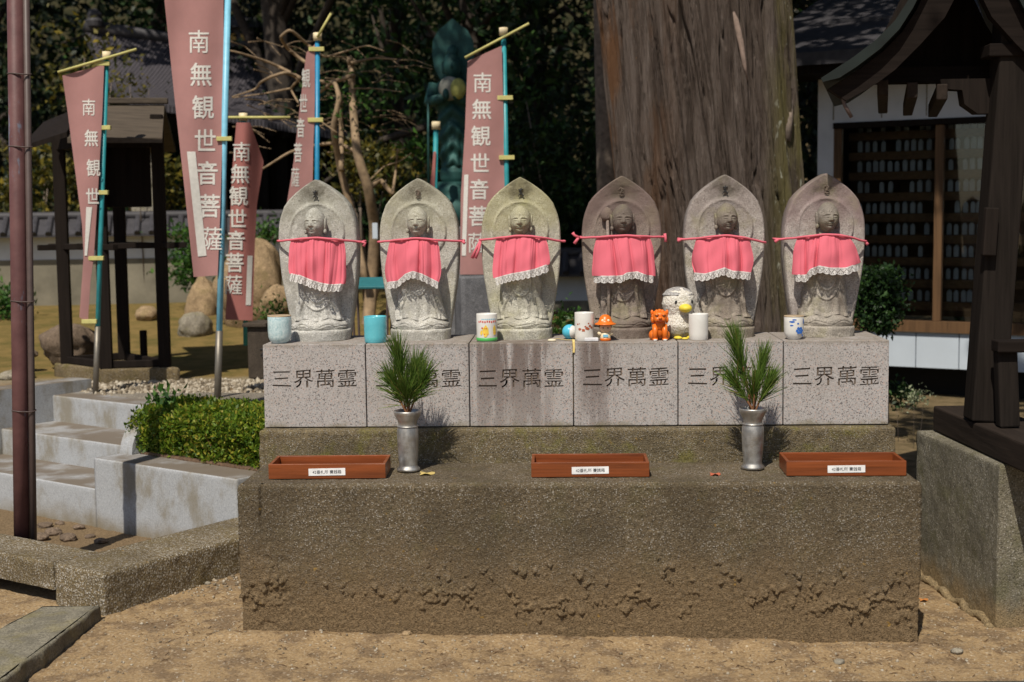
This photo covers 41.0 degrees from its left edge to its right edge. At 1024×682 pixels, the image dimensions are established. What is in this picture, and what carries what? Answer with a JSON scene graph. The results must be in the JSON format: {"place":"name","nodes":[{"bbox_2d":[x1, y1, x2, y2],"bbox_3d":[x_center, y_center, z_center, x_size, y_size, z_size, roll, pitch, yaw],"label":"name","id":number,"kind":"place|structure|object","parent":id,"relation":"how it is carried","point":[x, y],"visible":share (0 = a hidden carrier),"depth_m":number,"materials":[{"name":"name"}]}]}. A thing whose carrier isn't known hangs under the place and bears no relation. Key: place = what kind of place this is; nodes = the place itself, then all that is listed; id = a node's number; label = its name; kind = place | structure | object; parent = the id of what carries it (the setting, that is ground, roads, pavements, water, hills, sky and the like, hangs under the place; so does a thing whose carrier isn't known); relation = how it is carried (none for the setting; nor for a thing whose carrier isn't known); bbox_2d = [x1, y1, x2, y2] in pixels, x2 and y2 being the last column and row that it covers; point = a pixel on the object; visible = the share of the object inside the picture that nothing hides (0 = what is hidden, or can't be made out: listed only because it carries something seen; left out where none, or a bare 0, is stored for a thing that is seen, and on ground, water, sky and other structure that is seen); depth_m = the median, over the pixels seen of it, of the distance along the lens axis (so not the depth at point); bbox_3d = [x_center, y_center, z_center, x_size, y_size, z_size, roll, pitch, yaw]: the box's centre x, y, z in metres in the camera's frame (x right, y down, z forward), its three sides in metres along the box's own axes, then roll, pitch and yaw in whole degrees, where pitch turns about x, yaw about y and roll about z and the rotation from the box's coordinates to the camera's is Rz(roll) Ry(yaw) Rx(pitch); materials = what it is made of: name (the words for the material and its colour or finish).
{"place":"outdoors","nodes":[
{"label":"outdoors","id":0,"kind":"place"},
{"bbox_2d":[106,393,263,401],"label":"terrace path","id":1,"kind":"structure","parent":0,"point":[257,396],"depth_m":6.50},
{"bbox_2d":[353,277,391,334],"bbox_3d":[-0.619,0.006,6.118,0.200,0.573,0.198,0,5,2],"label":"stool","id":2,"kind":"object","parent":1,"relation":"on","point":[371,282],"visible":0.06,"depth_m":6.07,"materials":[{"name":"green plastic"}]},
{"bbox_2d":[0,0,1023,681],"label":"ground","id":3,"kind":"structure","parent":0,"point":[192,358],"depth_m":3.97,"materials":[{"name":"soil"}]},
{"bbox_2d":[0,270,38,319],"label":"garden shrub","id":4,"kind":"object","parent":3,"relation":"on","point":[5,310],"visible":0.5,"depth_m":9.83,"materials":[{"name":"green plant"}]},
{"bbox_2d":[7,0,36,539],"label":"steel pole","id":5,"kind":"object","parent":3,"relation":"on","point":[20,146],"visible":0.95,"depth_m":4.78,"materials":[{"name":"metal"}]},
{"bbox_2d":[0,0,79,211],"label":"evergreen tree","id":6,"kind":"object","parent":3,"relation":"on","point":[37,63],"visible":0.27,"depth_m":16.78,"materials":[{"name":"green plant"}]},
{"bbox_2d":[0,140,79,211],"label":"yellow leaved tree","id":7,"kind":"object","parent":3,"relation":"on","point":[45,172],"visible":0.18,"depth_m":11.94,"materials":[{"name":"green plant"}]},
{"bbox_2d":[0,534,97,589],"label":"kerb","id":8,"kind":"structure","parent":3,"relation":"on","point":[28,561],"depth_m":4.56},
{"bbox_2d":[0,606,101,681],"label":"stone slab","id":9,"kind":"structure","parent":3,"relation":"on","point":[23,638],"depth_m":3.98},
{"bbox_2d":[39,323,94,364],"bbox_3d":[-2.506,0.024,7.751,0.325,0.252,0.256,0,5,2],"label":"garden rock","id":10,"kind":"object","parent":3,"relation":"on","point":[83,340],"visible":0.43,"depth_m":7.67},
{"bbox_2d":[31,3,144,197],"bbox_3d":[-3.862,-1.732,12.405,1.333,2.652,1.096,0,5,2],"label":"yellow leaved tree","id":11,"kind":"object","parent":3,"relation":"on","point":[84,56],"visible":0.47,"depth_m":12.23,"materials":[{"name":"green plant"}]},
{"bbox_2d":[57,48,136,393],"bbox_3d":[-1.953,-0.543,6.579,0.383,1.690,0.058,0,5,2],"label":"banner","id":12,"kind":"object","parent":3,"relation":"on","point":[86,93],"visible":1,"depth_m":6.53,"materials":[{"name":"fabric"}]},
{"bbox_2d":[32,98,186,383],"bbox_3d":[-2.117,-0.488,7.263,0.791,1.580,0.991,-2,5,-10],"label":"timber shelter","id":13,"kind":"object","parent":3,"relation":"on","point":[137,135],"visible":0.7,"depth_m":7.13,"materials":[{"name":"wood"}]},
{"bbox_2d":[0,377,247,526],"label":"stone steps","id":14,"kind":"structure","parent":3,"relation":"on","point":[77,432],"depth_m":6.17,"materials":[{"name":"white concrete"}]},
{"bbox_2d":[44,0,224,211],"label":"evergreen tree","id":15,"kind":"object","parent":3,"relation":"on","point":[158,14],"visible":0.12,"depth_m":16.98,"materials":[{"name":"green plant"}]},
{"bbox_2d":[108,57,168,274],"bbox_3d":[-2.991,-1.271,10.951,0.539,1.983,0.375,-3,6,-20],"label":"yellow spray tree","id":16,"kind":"object","parent":3,"relation":"on","point":[116,77],"visible":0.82,"depth_m":10.89,"materials":[{"name":"green plant"}]},
{"bbox_2d":[0,210,283,306],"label":"garden wall","id":17,"kind":"structure","parent":3,"relation":"on","point":[141,288],"depth_m":10.91,"materials":[{"name":"white paint"}]},
{"bbox_2d":[139,330,147,355],"bbox_3d":[-2.115,0.048,7.873,0.035,0.220,0.035,0,5,2],"label":"short stake","id":18,"kind":"object","parent":3,"relation":"on","point":[143,342],"visible":0.56,"depth_m":7.85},
{"bbox_2d":[135,306,156,320],"bbox_3d":[-2.591,-0.189,9.735,0.170,0.121,0.204,-3,6,-22],"label":"garden rock","id":19,"kind":"object","parent":3,"relation":"on","point":[146,313],"visible":0.82,"depth_m":9.67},
{"bbox_2d":[107,152,185,210],"bbox_3d":[-3.223,-1.114,12.211,1.007,1.445,0.872,-2,6,-19],"label":"yellow leaved tree","id":20,"kind":"object","parent":3,"relation":"on","point":[170,176],"visible":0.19,"depth_m":12.10,"materials":[{"name":"green plant"}]},
{"bbox_2d":[54,518,239,615],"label":"kerb","id":21,"kind":"structure","parent":3,"relation":"on","point":[115,580],"depth_m":4.50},
{"bbox_2d":[131,152,165,210],"bbox_3d":[-3.085,-0.971,11.595,0.380,1.566,0.374,0,5,2],"label":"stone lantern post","id":22,"kind":"object","parent":3,"relation":"on","point":[142,208],"visible":0.05,"depth_m":11.48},
{"bbox_2d":[143,379,192,411],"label":"shrub","id":23,"kind":"object","parent":3,"relation":"on","point":[157,397],"visible":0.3,"depth_m":5.77,"materials":[{"name":"green plant"}]},
{"bbox_2d":[79,377,263,395],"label":"gravel","id":24,"kind":"structure","parent":3,"relation":"on","point":[194,385],"depth_m":6.84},
{"bbox_2d":[94,453,255,538],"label":"planter wall","id":25,"kind":"structure","parent":3,"relation":"on","point":[142,495],"depth_m":5.34,"materials":[{"name":"white concrete"}]},
{"bbox_2d":[140,441,259,470],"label":"planter soil","id":26,"kind":"structure","parent":25,"relation":"in","point":[197,460],"depth_m":5.41,"materials":[{"name":"brown soil"}]},
{"bbox_2d":[124,393,264,469],"bbox_3d":[-1.177,0.373,5.570,0.861,0.269,0.399,3,7,36],"label":"hedge","id":27,"kind":"object","parent":26,"relation":"on","point":[218,427],"visible":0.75,"depth_m":5.46,"materials":[{"name":"green plant"}]},
{"bbox_2d":[141,217,228,293],"bbox_3d":[-2.419,-0.619,10.278,0.564,0.820,0.596,-6,7,-44],"label":"garden shrub","id":28,"kind":"object","parent":3,"relation":"on","point":[185,259],"visible":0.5,"depth_m":10.25,"materials":[{"name":"green plant"}]},
{"bbox_2d":[177,312,212,336],"bbox_3d":[-2.086,-0.085,9.034,0.207,0.218,0.252,3,6,35],"label":"garden rock","id":29,"kind":"object","parent":3,"relation":"on","point":[195,324],"visible":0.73,"depth_m":8.94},
{"bbox_2d":[164,0,232,397],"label":"banner","id":30,"kind":"object","parent":3,"relation":"on","point":[199,37],"visible":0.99,"depth_m":6.25,"materials":[{"name":"fabric"}]},
{"bbox_2d":[184,276,216,315],"bbox_3d":[-2.255,-0.227,10.035,0.280,0.522,0.290,2,6,27],"label":"garden rock","id":31,"kind":"object","parent":3,"relation":"on","point":[200,297],"visible":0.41,"depth_m":9.91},
{"bbox_2d":[174,574,240,594],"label":"pebbles","id":32,"kind":"object","parent":3,"relation":"on","point":[237,582],"visible":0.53,"depth_m":4.60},
{"bbox_2d":[83,8,361,209],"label":"temple hall","id":33,"kind":"structure","parent":3,"relation":"on","point":[153,47],"depth_m":14.83,"materials":[{"name":"grey tile"}]},
{"bbox_2d":[213,238,281,327],"bbox_3d":[-1.798,-0.380,9.389,0.508,0.700,0.410,0,5,10],"label":"garden rock","id":34,"kind":"object","parent":3,"relation":"on","point":[267,270],"visible":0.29,"depth_m":9.23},
{"bbox_2d":[225,113,289,345],"bbox_3d":[-1.396,-0.609,7.529,0.385,1.275,0.116,-1,5,-9],"label":"banner","id":35,"kind":"object","parent":3,"relation":"on","point":[247,166],"visible":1,"depth_m":7.49,"materials":[{"name":"pink fabric"}]},
{"bbox_2d":[235,285,288,323],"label":"plant","id":36,"kind":"object","parent":3,"relation":"on","point":[275,310],"visible":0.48,"depth_m":7.97,"materials":[{"name":"green plant"}]},
{"bbox_2d":[242,320,291,378],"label":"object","id":37,"kind":"object","parent":3,"relation":"on","point":[257,334],"visible":0.36,"depth_m":7.13,"materials":[{"name":"stone"}]},
{"bbox_2d":[255,207,279,245],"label":"plant","id":38,"kind":"object","parent":3,"relation":"on","point":[267,235],"visible":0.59,"depth_m":10.11,"materials":[{"name":"green plant"}]},
{"bbox_2d":[259,284,288,319],"bbox_3d":[-1.509,-0.230,8.787,0.197,0.272,0.245,4,7,43],"label":"garden rock","id":39,"kind":"object","parent":3,"relation":"on","point":[275,289],"visible":0.47,"depth_m":8.70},
{"bbox_2d":[231,0,334,114],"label":"tree","id":40,"kind":"object","parent":3,"relation":"on","point":[276,15],"visible":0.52,"depth_m":14.79,"materials":[{"name":"brown plant"}]},
{"bbox_2d":[173,0,412,229],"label":"evergreen tree","id":41,"kind":"object","parent":3,"relation":"on","point":[307,28],"visible":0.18,"depth_m":16.26,"materials":[{"name":"green plant"}]},
{"bbox_2d":[287,13,331,201],"bbox_3d":[-1.066,-0.799,7.308,0.268,1.860,0.060,0,5,2],"label":"banner","id":42,"kind":"object","parent":3,"relation":"on","point":[302,168],"visible":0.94,"depth_m":7.26,"materials":[{"name":"pink fabric"}]},
{"bbox_2d":[229,29,431,323],"bbox_3d":[-1.244,-1.056,9.359,1.384,2.090,0.974,0,5,2],"label":"bare tree","id":43,"kind":"object","parent":3,"relation":"on","point":[371,269],"visible":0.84,"depth_m":9.32,"materials":[{"name":"beige plant"}]},
{"bbox_2d":[313,124,431,300],"bbox_3d":[-1.138,-1.009,10.948,1.000,1.428,0.750,-2,5,-12],"label":"undergrowth shrub","id":44,"kind":"object","parent":3,"relation":"on","point":[353,181],"visible":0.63,"depth_m":10.82,"materials":[{"name":"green plant"}]},
{"bbox_2d":[265,0,485,259],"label":"evergreen tree","id":45,"kind":"object","parent":3,"relation":"on","point":[355,21],"visible":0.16,"depth_m":15.29,"materials":[{"name":"green plant"}]},
{"bbox_2d":[0,0,809,246],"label":"wood","id":46,"kind":"object","parent":3,"relation":"on","point":[39,5],"visible":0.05,"depth_m":17.99,"materials":[{"name":"green plant"}]},
{"bbox_2d":[387,127,439,180],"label":"plant","id":47,"kind":"object","parent":3,"relation":"on","point":[410,145],"visible":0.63,"depth_m":9.44,"materials":[{"name":"green plant"}]},
{"bbox_2d":[430,121,439,188],"bbox_3d":[-0.469,-0.647,8.313,0.088,1.352,0.051,0,5,2],"label":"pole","id":48,"kind":"object","parent":3,"relation":"on","point":[435,129],"visible":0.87,"depth_m":8.25,"materials":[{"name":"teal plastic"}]},
{"bbox_2d":[424,18,483,334],"bbox_3d":[-0.384,-0.937,8.627,0.440,2.184,0.510,4,7,39],"label":"bronze statue","id":49,"kind":"object","parent":3,"relation":"on","point":[452,47],"visible":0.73,"depth_m":8.60,"materials":[{"name":"metal"}]},
{"bbox_2d":[320,0,596,241],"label":"evergreen tree","id":50,"kind":"object","parent":3,"relation":"on","point":[468,14],"visible":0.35,"depth_m":12.17,"materials":[{"name":"green plant"}]},
{"bbox_2d":[455,275,489,334],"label":"stone plinth","id":51,"kind":"structure","parent":3,"relation":"on","point":[471,299],"depth_m":6.56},
{"bbox_2d":[460,22,529,273],"bbox_3d":[-0.088,-0.782,7.173,0.380,1.730,0.060,0,5,2],"label":"banner","id":52,"kind":"object","parent":3,"relation":"on","point":[487,157],"visible":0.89,"depth_m":7.14,"materials":[{"name":"pink fabric"}]},
{"bbox_2d":[393,0,596,244],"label":"evergreen tree","id":53,"kind":"object","parent":3,"relation":"on","point":[555,14],"visible":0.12,"depth_m":14.08,"materials":[{"name":"green plant"}]},
{"bbox_2d":[56,588,1023,681],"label":"pebbles","id":54,"kind":"object","parent":3,"relation":"on","point":[621,653],"visible":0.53,"depth_m":3.89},
{"bbox_2d":[507,81,596,235],"bbox_3d":[0.274,-1.151,10.647,1.137,1.731,0.984,-3,6,-20],"label":"undergrowth shrub","id":55,"kind":"object","parent":3,"relation":"on","point":[546,133],"visible":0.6,"depth_m":10.58,"materials":[{"name":"green plant"}]},
{"bbox_2d":[551,292,587,338],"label":"plant","id":56,"kind":"object","parent":3,"relation":"on","point":[561,324],"visible":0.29,"depth_m":6.52,"materials":[{"name":"green plant"}]},
{"bbox_2d":[554,247,589,311],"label":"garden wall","id":57,"kind":"structure","parent":3,"relation":"on","point":[571,276],"depth_m":9.85,"materials":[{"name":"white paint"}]},
{"bbox_2d":[237,411,921,642],"bbox_3d":[0.204,0.605,4.409,2.011,0.675,0.794,0,5,2],"label":"statue pedestal","id":58,"kind":"object","parent":3,"relation":"on","point":[481,531],"visible":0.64,"depth_m":4.04,"materials":[{"name":"concrete"}]},
{"bbox_2d":[263,335,367,426],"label":"granite block","id":59,"kind":"structure","parent":58,"relation":"on","point":[317,384],"depth_m":4.37,"materials":[{"name":"stone"}]},
{"bbox_2d":[267,314,291,343],"bbox_3d":[-0.748,-0.038,4.415,0.076,0.090,0.076,0,5,2],"label":"tea cup","id":60,"kind":"object","parent":59,"relation":"on","point":[279,328],"visible":1,"depth_m":4.38,"materials":[{"name":"blue ceramic"}]},
{"bbox_2d":[279,180,360,341],"bbox_3d":[-0.641,-0.269,4.527,0.261,0.526,0.192,-1,5,2],"label":"stone statue","id":61,"kind":"object","parent":59,"relation":"on","point":[316,208],"visible":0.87,"depth_m":4.52,"materials":[{"name":"grey"}]},
{"bbox_2d":[277,237,366,291],"bbox_3d":[-0.628,-0.256,4.534,0.300,0.180,0.212,0,5,2],"label":"bib","id":62,"kind":"object","parent":61,"relation":"attached to","point":[320,260],"visible":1,"depth_m":4.46,"materials":[{"name":"pink fabric"}]},
{"bbox_2d":[268,455,390,478],"bbox_3d":[-0.553,0.383,4.177,0.351,0.045,0.152,-1,5,1],"label":"offering box","id":63,"kind":"object","parent":58,"relation":"on","point":[326,466],"visible":1,"depth_m":4.11,"materials":[{"name":"red paint"}]},
{"bbox_2d":[394,408,420,472],"bbox_3d":[-0.320,0.306,4.210,0.085,0.187,0.085,0,5,2],"label":"flower vase","id":64,"kind":"object","parent":58,"relation":"on","point":[407,437],"visible":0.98,"depth_m":4.18,"materials":[{"name":"metal"}]},
{"bbox_2d":[372,326,441,411],"bbox_3d":[-0.318,0.133,4.183,0.226,0.359,0.169,0,5,2],"label":"pine sprig","id":65,"kind":"object","parent":64,"relation":"in","point":[405,389],"visible":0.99,"depth_m":4.17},
{"bbox_2d":[366,334,474,426],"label":"granite block","id":66,"kind":"structure","parent":58,"relation":"on","point":[448,404],"depth_m":4.36,"materials":[{"name":"stone"}]},
{"bbox_2d":[364,315,386,342],"bbox_3d":[-0.439,-0.038,4.404,0.073,0.085,0.073,0,5,2],"label":"tea cup","id":67,"kind":"object","parent":66,"relation":"on","point":[375,328],"visible":1,"depth_m":4.37,"materials":[{"name":"teal ceramic"}]},
{"bbox_2d":[380,178,459,340],"bbox_3d":[-0.306,-0.271,4.514,0.261,0.526,0.193,-1,5,2],"label":"stone statue","id":68,"kind":"object","parent":66,"relation":"on","point":[419,310],"visible":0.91,"depth_m":4.50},
{"bbox_2d":[377,237,465,288],"bbox_3d":[-0.298,-0.260,4.520,0.298,0.168,0.215,0,5,2],"label":"bib","id":69,"kind":"object","parent":68,"relation":"attached to","point":[413,255],"visible":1,"depth_m":4.44,"materials":[{"name":"pink fabric"}]},
{"bbox_2d":[469,334,572,425],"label":"granite block","id":70,"kind":"structure","parent":58,"relation":"on","point":[521,382],"depth_m":4.35,"materials":[{"name":"stone"}]},
{"bbox_2d":[476,313,497,341],"bbox_3d":[-0.081,-0.043,4.390,0.068,0.090,0.068,0,5,2],"label":"tea cup","id":71,"kind":"object","parent":70,"relation":"on","point":[486,326],"visible":1,"depth_m":4.36,"materials":[{"name":"white ceramic"}]},
{"bbox_2d":[481,177,560,339],"bbox_3d":[0.030,-0.274,4.502,0.261,0.526,0.193,-1,5,2],"label":"stone statue","id":72,"kind":"object","parent":70,"relation":"on","point":[523,309],"visible":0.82,"depth_m":4.49,"materials":[{"name":"grey"}]},
{"bbox_2d":[470,235,565,284],"bbox_3d":[0.021,-0.269,4.507,0.314,0.163,0.215,0,5,2],"label":"bib","id":73,"kind":"object","parent":72,"relation":"attached to","point":[515,255],"visible":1,"depth_m":4.43,"materials":[{"name":"pink fabric"}]},
{"bbox_2d":[562,324,574,338],"bbox_3d":[0.188,-0.030,4.446,0.052,0.048,0.049,0,5,2],"label":"toy ball","id":74,"kind":"object","parent":70,"relation":"on","point":[568,331],"visible":0.84,"depth_m":4.43,"materials":[{"name":"blue plastic"}]},
{"bbox_2d":[531,453,648,476],"bbox_3d":[0.235,0.376,4.155,0.351,0.045,0.152,0,5,2],"label":"offering box","id":75,"kind":"object","parent":58,"relation":"on","point":[598,465],"visible":1,"depth_m":4.08,"materials":[{"name":"red paint"}]},
{"bbox_2d":[573,338,677,425],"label":"granite block","id":76,"kind":"structure","parent":58,"relation":"on","point":[620,382],"depth_m":4.33,"materials":[{"name":"stone"}]},
{"bbox_2d":[575,312,593,341],"bbox_3d":[0.231,-0.046,4.378,0.061,0.092,0.062,0,5,2],"label":"tea cup","id":77,"kind":"object","parent":76,"relation":"on","point":[584,325],"visible":0.98,"depth_m":4.35,"materials":[{"name":"white ceramic"}]},
{"bbox_2d":[595,314,615,340],"bbox_3d":[0.297,-0.042,4.366,0.069,0.086,0.062,0,5,2],"label":"doll figurine","id":78,"kind":"object","parent":76,"relation":"on","point":[605,322],"visible":1,"depth_m":4.35,"materials":[{"name":"orange plastic"}]},
{"bbox_2d":[582,176,661,338],"bbox_3d":[0.360,-0.276,4.489,0.261,0.526,0.194,0,5,2],"label":"stone statue","id":79,"kind":"object","parent":76,"relation":"on","point":[620,205],"visible":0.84,"depth_m":4.48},
{"bbox_2d":[571,232,666,282],"bbox_3d":[0.351,-0.276,4.495,0.313,0.167,0.214,0,5,2],"label":"bib","id":80,"kind":"object","parent":79,"relation":"attached to","point":[615,257],"visible":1,"depth_m":4.42,"materials":[{"name":"pink fabric"}]},
{"bbox_2d":[649,309,669,340],"bbox_3d":[0.470,-0.052,4.372,0.068,0.102,0.086,0,5,2],"label":"lion dog figurine","id":81,"kind":"object","parent":76,"relation":"on","point":[659,318],"visible":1,"depth_m":4.35,"materials":[{"name":"ceramic"}]},
{"bbox_2d":[675,332,782,424],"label":"granite block","id":82,"kind":"structure","parent":58,"relation":"on","point":[704,398],"depth_m":4.33,"materials":[{"name":"stone"}]},
{"bbox_2d":[662,287,695,339],"bbox_3d":[0.536,-0.092,4.439,0.128,0.167,0.128,2,6,23],"label":"toy bird","id":83,"kind":"object","parent":82,"relation":"on","point":[678,303],"visible":0.81,"depth_m":4.40},
{"bbox_2d":[689,313,707,340],"bbox_3d":[0.594,-0.045,4.365,0.062,0.084,0.062,0,5,2],"label":"tea cup","id":84,"kind":"object","parent":82,"relation":"on","point":[698,326],"visible":1,"depth_m":4.34,"materials":[{"name":"white ceramic"}]},
{"bbox_2d":[682,175,764,337],"bbox_3d":[0.695,-0.279,4.477,0.261,0.526,0.194,0,5,2],"label":"stone statue","id":85,"kind":"object","parent":82,"relation":"on","point":[723,204],"visible":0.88,"depth_m":4.47,"materials":[{"name":"grey"}]},
{"bbox_2d":[677,234,766,280],"bbox_3d":[0.686,-0.275,4.481,0.294,0.150,0.217,0,5,2],"label":"bib","id":86,"kind":"object","parent":85,"relation":"attached to","point":[712,254],"visible":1,"depth_m":4.41,"materials":[{"name":"pink fabric"}]},
{"bbox_2d":[739,406,766,470],"bbox_3d":[0.734,0.296,4.180,0.085,0.187,0.085,0,5,2],"label":"flower vase","id":87,"kind":"object","parent":58,"relation":"on","point":[752,436],"visible":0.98,"depth_m":4.16,"materials":[{"name":"metal"}]},
{"bbox_2d":[713,314,789,409],"bbox_3d":[0.723,0.111,4.152,0.229,0.385,0.126,1,5,15],"label":"pine sprig","id":88,"kind":"object","parent":87,"relation":"in","point":[759,375],"visible":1,"depth_m":4.15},
{"bbox_2d":[769,331,888,424],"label":"granite block","id":89,"kind":"structure","parent":58,"relation":"on","point":[840,380],"depth_m":4.31,"materials":[{"name":"stone"}]},
{"bbox_2d":[784,315,803,339],"bbox_3d":[0.895,-0.043,4.354,0.064,0.076,0.064,0,5,2],"label":"tea cup","id":90,"kind":"object","parent":89,"relation":"on","point":[793,327],"visible":1,"depth_m":4.33,"materials":[{"name":"white ceramic"}]},
{"bbox_2d":[781,173,864,337],"bbox_3d":[1.019,-0.281,4.465,0.261,0.526,0.192,1,5,2],"label":"stone statue","id":91,"kind":"object","parent":89,"relation":"on","point":[824,304],"visible":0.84,"depth_m":4.46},
{"bbox_2d":[772,233,868,281],"bbox_3d":[1.007,-0.274,4.470,0.307,0.156,0.216,0,5,2],"label":"bib","id":92,"kind":"object","parent":91,"relation":"attached to","point":[836,252],"visible":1,"depth_m":4.39,"materials":[{"name":"pink fabric"}]},
{"bbox_2d":[779,452,905,475],"bbox_3d":[0.993,0.370,4.131,0.351,0.045,0.152,0,5,3],"label":"offering box","id":93,"kind":"object","parent":58,"relation":"on","point":[842,463],"visible":1,"depth_m":4.06,"materials":[{"name":"red paint"}]},
{"bbox_2d":[593,0,614,191],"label":"slim tree","id":94,"kind":"object","parent":3,"relation":"on","point":[604,168],"visible":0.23,"depth_m":8.75,"materials":[{"name":"brown plant"}]},
{"bbox_2d":[535,0,812,247],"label":"evergreen tree","id":95,"kind":"object","parent":3,"relation":"on","point":[567,243],"visible":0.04,"depth_m":12.90,"materials":[{"name":"green plant"}]},
{"bbox_2d":[596,0,803,332],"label":"cedar tree","id":96,"kind":"object","parent":3,"relation":"on","point":[700,94],"visible":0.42,"depth_m":6.76,"materials":[{"name":"brown plant"}]},
{"bbox_2d":[793,0,856,317],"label":"evergreen tree","id":97,"kind":"object","parent":3,"relation":"on","point":[810,106],"visible":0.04,"depth_m":13.44,"materials":[{"name":"green plant"}]},
{"bbox_2d":[792,0,918,316],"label":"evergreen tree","id":98,"kind":"object","parent":3,"relation":"on","point":[806,134],"visible":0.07,"depth_m":11.21,"materials":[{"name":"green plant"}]},
{"bbox_2d":[853,259,915,422],"bbox_3d":[1.771,0.067,6.586,0.355,0.931,0.307,-5,7,-38],"label":"round hedge","id":99,"kind":"object","parent":3,"relation":"on","point":[879,297],"visible":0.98,"depth_m":6.51,"materials":[{"name":"green plant"}]},
{"bbox_2d":[888,373,920,440],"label":"plant","id":100,"kind":"object","parent":3,"relation":"on","point":[898,389],"visible":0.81,"depth_m":6.79,"materials":[{"name":"green plant"}]},
{"bbox_2d":[793,0,1023,398],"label":"shrine hall","id":101,"kind":"structure","parent":3,"relation":"on","point":[932,354],"depth_m":8.40,"materials":[{"name":"white paint"}]},
{"bbox_2d":[892,382,941,443],"bbox_3d":[1.945,0.361,6.624,0.193,0.334,0.177,-4,6,-31],"label":"pale plant","id":102,"kind":"object","parent":3,"relation":"on","point":[914,398],"visible":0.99,"depth_m":6.60,"materials":[{"name":"green plant"}]},
{"bbox_2d":[916,430,1023,627],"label":"concrete wall","id":103,"kind":"structure","parent":3,"relation":"on","point":[972,541],"depth_m":4.33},
{"bbox_2d":[821,0,1023,471],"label":"timber pavilion","id":104,"kind":"structure","parent":103,"relation":"on","point":[969,54],"depth_m":4.31,"materials":[{"name":"brown wood"}]},
{"bbox_2d":[103,578,1020,678],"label":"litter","id":105,"kind":"object","parent":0,"point":[542,640],"visible":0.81,"depth_m":3.90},
{"bbox_2d":[887,681,1023,681],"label":"paving","id":106,"kind":"structure","parent":0,"point":[955,681],"depth_m":3.61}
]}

